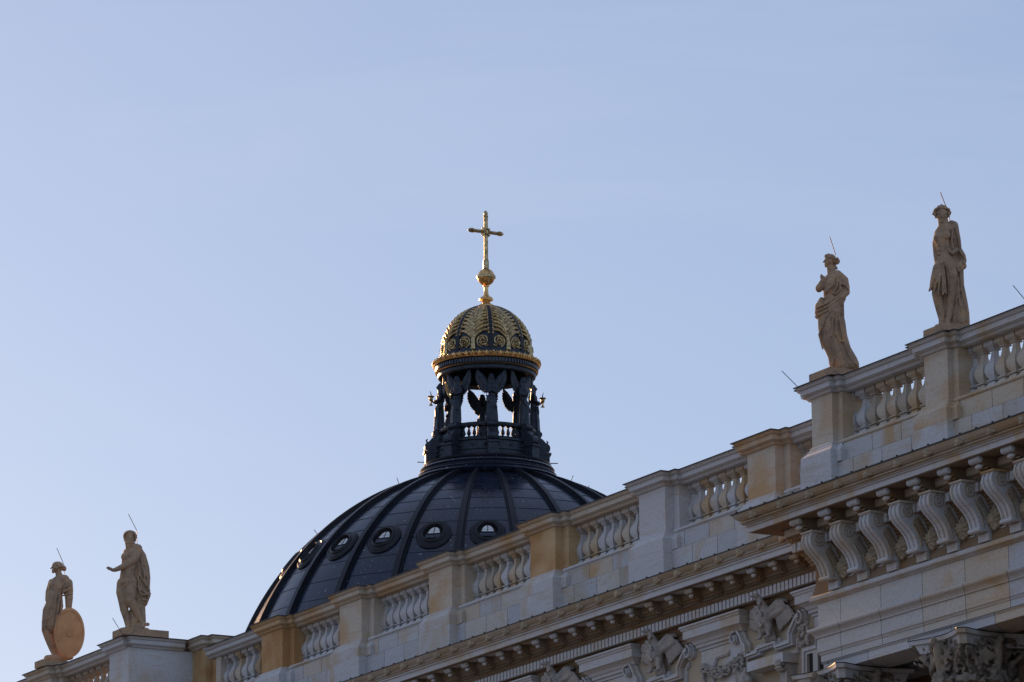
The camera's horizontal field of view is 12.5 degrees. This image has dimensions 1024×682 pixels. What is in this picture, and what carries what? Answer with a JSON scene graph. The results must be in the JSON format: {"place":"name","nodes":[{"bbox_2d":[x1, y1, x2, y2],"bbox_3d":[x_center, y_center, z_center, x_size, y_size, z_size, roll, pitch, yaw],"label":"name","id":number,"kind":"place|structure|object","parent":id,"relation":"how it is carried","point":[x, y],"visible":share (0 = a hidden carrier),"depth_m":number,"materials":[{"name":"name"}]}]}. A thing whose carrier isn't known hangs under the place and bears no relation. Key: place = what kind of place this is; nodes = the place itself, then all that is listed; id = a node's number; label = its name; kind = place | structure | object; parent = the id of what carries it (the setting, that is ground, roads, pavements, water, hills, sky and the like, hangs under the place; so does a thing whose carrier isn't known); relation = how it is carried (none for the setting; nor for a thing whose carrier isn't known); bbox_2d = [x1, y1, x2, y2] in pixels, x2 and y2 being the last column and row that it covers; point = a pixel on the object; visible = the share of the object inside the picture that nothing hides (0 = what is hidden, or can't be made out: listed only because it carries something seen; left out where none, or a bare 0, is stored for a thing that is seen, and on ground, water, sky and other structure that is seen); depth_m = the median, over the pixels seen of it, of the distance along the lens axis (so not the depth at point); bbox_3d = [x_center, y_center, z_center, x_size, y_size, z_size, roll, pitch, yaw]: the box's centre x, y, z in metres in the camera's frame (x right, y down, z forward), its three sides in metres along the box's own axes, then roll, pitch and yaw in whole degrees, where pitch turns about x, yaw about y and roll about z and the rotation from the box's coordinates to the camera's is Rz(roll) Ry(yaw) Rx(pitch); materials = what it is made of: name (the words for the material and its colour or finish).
{"place":"outdoors","nodes":[
{"label":"outdoors","id":0,"kind":"place"},
{"bbox_2d":[17,634,259,681],"bbox_3d":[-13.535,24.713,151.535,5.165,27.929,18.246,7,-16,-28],"label":"corner pavilion","id":1,"kind":"structure","parent":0,"point":[131,658],"depth_m":147.83,"materials":[{"name":"grey stone"}]},
{"bbox_2d":[35,549,84,668],"bbox_3d":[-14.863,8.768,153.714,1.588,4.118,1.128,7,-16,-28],"label":"statue","id":2,"kind":"object","parent":1,"relation":"on","point":[63,631],"visible":1,"depth_m":153.59,"materials":[{"name":"stone"}]},
{"bbox_2d":[106,514,168,638],"bbox_3d":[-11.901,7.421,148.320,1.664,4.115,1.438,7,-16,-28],"label":"statue","id":3,"kind":"object","parent":1,"relation":"on","point":[133,593],"visible":1,"depth_m":148.42,"materials":[{"name":"stone"}]},
{"bbox_2d":[245,452,635,633],"bbox_3d":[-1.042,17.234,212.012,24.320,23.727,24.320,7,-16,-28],"label":"dome","id":4,"kind":"structure","parent":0,"point":[456,502],"depth_m":207.38,"materials":[{"name":"black metal"}]},
{"bbox_2d":[417,305,557,463],"bbox_3d":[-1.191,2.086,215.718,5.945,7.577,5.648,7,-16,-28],"label":"lantern","id":5,"kind":"object","parent":4,"relation":"on","point":[487,340],"visible":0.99,"depth_m":214.25,"materials":[{"name":"black metal"}]},
{"bbox_2d":[427,375,444,430],"bbox_3d":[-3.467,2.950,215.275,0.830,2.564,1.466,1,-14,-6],"label":"angel statue","id":6,"kind":"object","parent":5,"relation":"on","point":[439,423],"visible":1,"depth_m":215.04,"materials":[{"name":"black metal"}]},
{"bbox_2d":[444,391,463,426],"bbox_3d":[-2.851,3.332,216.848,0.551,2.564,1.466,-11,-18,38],"label":"angel statue","id":7,"kind":"object","parent":5,"relation":"on","point":[447,407],"visible":0.39,"depth_m":216.64,"materials":[{"name":"black metal"}]},
{"bbox_2d":[445,369,471,423],"bbox_3d":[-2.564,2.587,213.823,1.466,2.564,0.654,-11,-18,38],"label":"angel statue","id":8,"kind":"object","parent":5,"relation":"on","point":[454,387],"visible":1,"depth_m":213.79,"materials":[{"name":"black metal"}]},
{"bbox_2d":[467,389,497,435],"bbox_3d":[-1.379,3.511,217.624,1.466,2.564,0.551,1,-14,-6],"label":"angel statue","id":9,"kind":"object","parent":5,"relation":"on","point":[478,406],"visible":0.55,"depth_m":217.55,"materials":[{"name":"black metal"}]},
{"bbox_2d":[468,210,503,304],"bbox_3d":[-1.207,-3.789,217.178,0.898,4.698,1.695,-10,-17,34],"label":"cross","id":10,"kind":"object","parent":5,"relation":"on","point":[486,277],"visible":1,"depth_m":216.96,"materials":[{"name":"gold metal"}]},
{"bbox_2d":[475,369,506,421],"bbox_3d":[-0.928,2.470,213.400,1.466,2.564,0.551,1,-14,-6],"label":"angel statue","id":11,"kind":"object","parent":5,"relation":"on","point":[491,386],"visible":1,"depth_m":213.44,"materials":[{"name":"black metal"}]},
{"bbox_2d":[502,389,519,436],"bbox_3d":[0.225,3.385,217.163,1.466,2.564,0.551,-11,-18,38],"label":"angel statue","id":12,"kind":"object","parent":5,"relation":"on","point":[511,405],"visible":0.52,"depth_m":217.21,"materials":[{"name":"black metal"}]},
{"bbox_2d":[510,370,530,424],"bbox_3d":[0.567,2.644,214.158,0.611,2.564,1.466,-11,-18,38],"label":"angel statue","id":13,"kind":"object","parent":5,"relation":"on","point":[522,389],"visible":1,"depth_m":214.02,"materials":[{"name":"black metal"}]},
{"bbox_2d":[528,377,545,431],"bbox_3d":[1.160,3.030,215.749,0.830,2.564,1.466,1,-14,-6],"label":"angel statue","id":14,"kind":"object","parent":5,"relation":"on","point":[534,403],"visible":0.96,"depth_m":215.50,"materials":[{"name":"black metal"}]},
{"bbox_2d":[0,0,1023,681],"label":"sky","id":15,"kind":"structure","parent":0,"point":[239,254],"materials":[{"name":"blue"}]},
{"label":"ground","id":16,"kind":"structure","parent":0,"visible":0},
{"bbox_2d":[203,394,891,681],"bbox_3d":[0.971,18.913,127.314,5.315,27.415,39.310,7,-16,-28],"label":"palace wing","id":17,"kind":"structure","parent":16,"relation":"on","point":[682,577],"depth_m":124.02,"materials":[{"name":"beige stone"}]},
{"bbox_2d":[802,641,815,672],"bbox_3d":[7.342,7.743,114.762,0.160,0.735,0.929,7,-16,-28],"label":"window frame","id":18,"kind":"structure","parent":17,"relation":"in","point":[806,649],"depth_m":114.90,"materials":[{"name":"grey stone"}]},
{"bbox_2d":[809,653,823,671],"bbox_3d":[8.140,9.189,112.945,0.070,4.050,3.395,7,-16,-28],"label":"window glass","id":19,"kind":"structure","parent":17,"relation":"in","point":[810,655],"depth_m":114.68,"materials":[{"name":"black glass"}]},
{"bbox_2d":[790,662,917,681],"bbox_3d":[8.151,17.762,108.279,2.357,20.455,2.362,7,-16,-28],"label":"column","id":20,"kind":"structure","parent":16,"relation":"on","point":[842,672],"depth_m":109.94,"materials":[{"name":"stone"}]},
{"bbox_2d":[730,304,1023,681],"bbox_3d":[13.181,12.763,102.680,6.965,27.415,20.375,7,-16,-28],"label":"portal pavilion","id":21,"kind":"structure","parent":16,"relation":"on","point":[896,521],"depth_m":107.41,"materials":[{"name":"stone"}]},
{"bbox_2d":[809,238,858,381],"bbox_3d":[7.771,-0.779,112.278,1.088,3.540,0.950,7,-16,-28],"label":"statue","id":22,"kind":"object","parent":21,"relation":"on","point":[833,285],"visible":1,"depth_m":111.94,"materials":[{"name":"stone"}]},
{"bbox_2d":[923,192,969,336],"bbox_3d":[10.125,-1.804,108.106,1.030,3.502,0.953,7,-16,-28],"label":"statue","id":23,"kind":"object","parent":21,"relation":"on","point":[947,288],"visible":0.99,"depth_m":108.05,"materials":[{"name":"stone"}]},
{"bbox_2d":[907,627,1023,681],"bbox_3d":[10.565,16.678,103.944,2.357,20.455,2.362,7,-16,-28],"label":"column","id":24,"kind":"structure","parent":16,"relation":"on","point":[962,654],"depth_m":105.49,"materials":[{"name":"stone"}]}
]}

